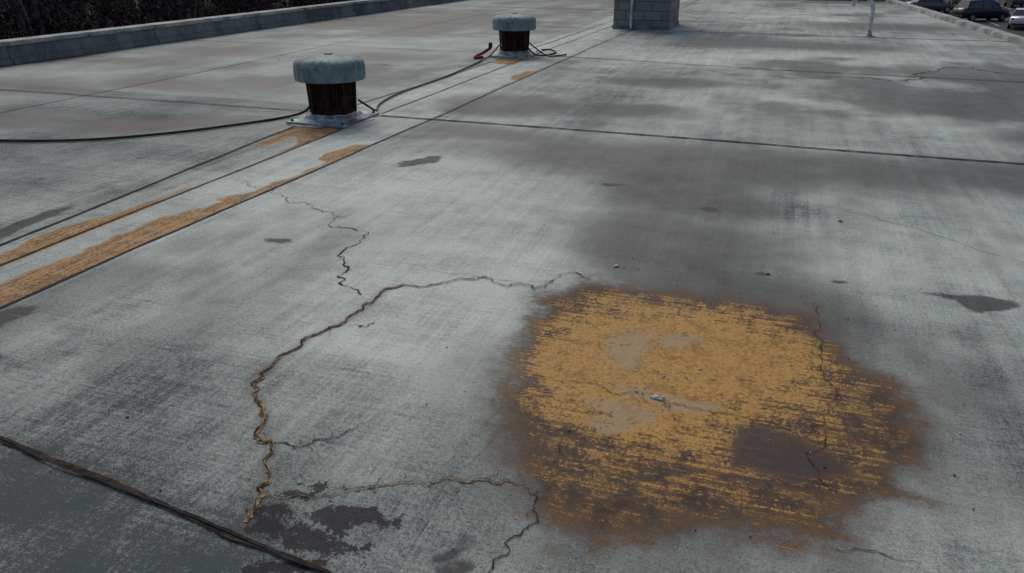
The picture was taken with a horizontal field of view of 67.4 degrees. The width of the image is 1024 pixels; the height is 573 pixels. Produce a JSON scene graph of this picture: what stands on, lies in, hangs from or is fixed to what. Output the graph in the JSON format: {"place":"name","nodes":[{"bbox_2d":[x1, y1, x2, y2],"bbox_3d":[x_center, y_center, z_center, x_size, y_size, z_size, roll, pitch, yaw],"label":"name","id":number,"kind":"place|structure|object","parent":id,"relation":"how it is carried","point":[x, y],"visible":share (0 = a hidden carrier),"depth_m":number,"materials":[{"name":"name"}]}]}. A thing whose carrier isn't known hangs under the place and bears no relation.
{"place":"outdoors","nodes":[
{"label":"outdoors","id":0,"kind":"place"},
{"bbox_2d":[1,0,291,37],"bbox_3d":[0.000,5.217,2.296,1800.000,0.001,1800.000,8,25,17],"label":"ground","id":1,"kind":"structure","parent":0,"point":[160,4],"depth_m":84.03,"materials":[{"name":"green soil"}]},
{"bbox_2d":[7,0,290,36],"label":"bare woodland","id":2,"kind":"object","parent":1,"relation":"on","point":[19,10],"visible":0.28,"depth_m":38.89,"materials":[{"name":"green plant"}]},
{"bbox_2d":[0,0,354,39],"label":"undergrowth","id":3,"kind":"object","parent":1,"relation":"on","point":[113,12],"visible":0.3,"depth_m":52.00,"materials":[{"name":"green plant"}]},
{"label":"building walls","id":4,"kind":"object","parent":1,"relation":"on","visible":0},
{"bbox_2d":[0,0,438,64],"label":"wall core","id":5,"kind":"object","parent":4,"relation":"on","point":[22,50],"visible":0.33,"depth_m":15.31,"materials":[{"name":"concrete"}]},
{"bbox_2d":[0,0,388,46],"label":"coping stones","id":6,"kind":"object","parent":5,"relation":"on","point":[50,37],"visible":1,"depth_m":14.99,"materials":[{"name":"concrete"}]},
{"bbox_2d":[0,0,1023,572],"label":"concrete roof","id":7,"kind":"structure","parent":4,"relation":"on","point":[894,456],"depth_m":4.07,"materials":[{"name":"grey concrete"}]},
{"bbox_2d":[0,0,461,66],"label":"base upstand","id":8,"kind":"object","parent":7,"relation":"on","point":[41,57],"visible":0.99,"depth_m":15.49,"materials":[{"name":"concrete"}]},
{"bbox_2d":[0,42,566,141],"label":"power cable","id":9,"kind":"object","parent":7,"relation":"on","point":[178,131],"visible":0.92,"depth_m":7.95,"materials":[{"name":"black rubber"}]},
{"bbox_2d":[286,52,381,127],"bbox_3d":[-1.920,-2.139,8.207,0.839,0.694,0.946,8,25,17],"label":"roof ventilator","id":10,"kind":"object","parent":7,"relation":"on","point":[329,79],"visible":1,"depth_m":8.03,"materials":[{"name":"grey metal"}]},
{"bbox_2d":[473,42,491,58],"bbox_3d":[-0.513,-4.005,13.035,0.221,0.227,0.513,8,25,17],"label":"red hose","id":11,"kind":"object","parent":7,"relation":"on","point":[477,56],"visible":1,"depth_m":13.11,"materials":[{"name":"rubber"}]},
{"bbox_2d":[0,0,1023,572],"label":"expansion joints","id":12,"kind":"object","parent":7,"relation":"on","point":[226,532],"visible":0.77,"depth_m":4.88,"materials":[{"name":"black rubber"}]},
{"bbox_2d":[24,123,999,566],"bbox_3d":[0.412,-0.221,4.703,6.969,0.010,5.999,8,25,17],"label":"roof grit debris","id":13,"kind":"object","parent":7,"relation":"on","point":[658,397],"visible":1,"depth_m":3.32,"materials":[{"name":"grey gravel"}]},
{"bbox_2d":[3,57,1023,572],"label":"roof cracks","id":14,"kind":"object","parent":7,"relation":"on","point":[261,441],"visible":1,"depth_m":3.04,"materials":[{"name":"black concrete"}]},
{"bbox_2d":[487,13,540,58],"bbox_3d":[0.032,-4.347,13.225,0.896,0.694,0.920,6,25,14],"label":"roof ventilator","id":15,"kind":"object","parent":7,"relation":"on","point":[514,29],"visible":0.97,"depth_m":13.03,"materials":[{"name":"grey metal"}]},
{"bbox_2d":[612,0,679,29],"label":"block chimney","id":16,"kind":"object","parent":7,"relation":"on","point":[648,14],"visible":1,"depth_m":17.52,"materials":[{"name":"concrete"}]},
{"bbox_2d":[851,0,875,36],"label":"vent pipe","id":17,"kind":"object","parent":7,"relation":"on","point":[870,23],"visible":1,"depth_m":16.11,"materials":[{"name":"grey metal"}]},
{"bbox_2d":[841,0,884,0],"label":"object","id":18,"kind":"object","parent":4,"relation":"on","point":[862,0],"depth_m":27.27,"materials":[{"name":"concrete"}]},
{"bbox_2d":[885,0,1023,45],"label":"roof edge coping","id":19,"kind":"object","parent":4,"relation":"on","point":[1002,35],"visible":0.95,"depth_m":18.16,"materials":[{"name":"concrete"}]},
{"bbox_2d":[934,0,1023,36],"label":"parking lot","id":20,"kind":"structure","parent":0,"point":[1016,30],"depth_m":64.59,"materials":[{"name":"grey asphalt"}]},
{"bbox_2d":[906,0,955,12],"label":"parked car","id":21,"kind":"object","parent":20,"relation":"on","point":[940,6],"visible":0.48,"depth_m":73.73,"materials":[{"name":"grey paint"}]},
{"bbox_2d":[947,0,959,4],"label":"parked car","id":22,"kind":"object","parent":20,"relation":"on","point":[953,2],"visible":0.44,"depth_m":81.47,"materials":[{"name":"grey paint"}]},
{"bbox_2d":[951,0,1011,21],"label":"parked car","id":23,"kind":"object","parent":20,"relation":"on","point":[971,10],"visible":0.98,"depth_m":65.07,"materials":[{"name":"black paint"}]},
{"bbox_2d":[1003,0,1023,7],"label":"parked car","id":24,"kind":"object","parent":20,"relation":"on","point":[1011,3],"visible":1,"depth_m":80.03,"materials":[{"name":"blue paint"}]},
{"bbox_2d":[1007,8,1023,28],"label":"parked car","id":25,"kind":"object","parent":20,"relation":"on","point":[1016,18],"visible":1,"depth_m":58.54,"materials":[{"name":"white paint"}]}
]}

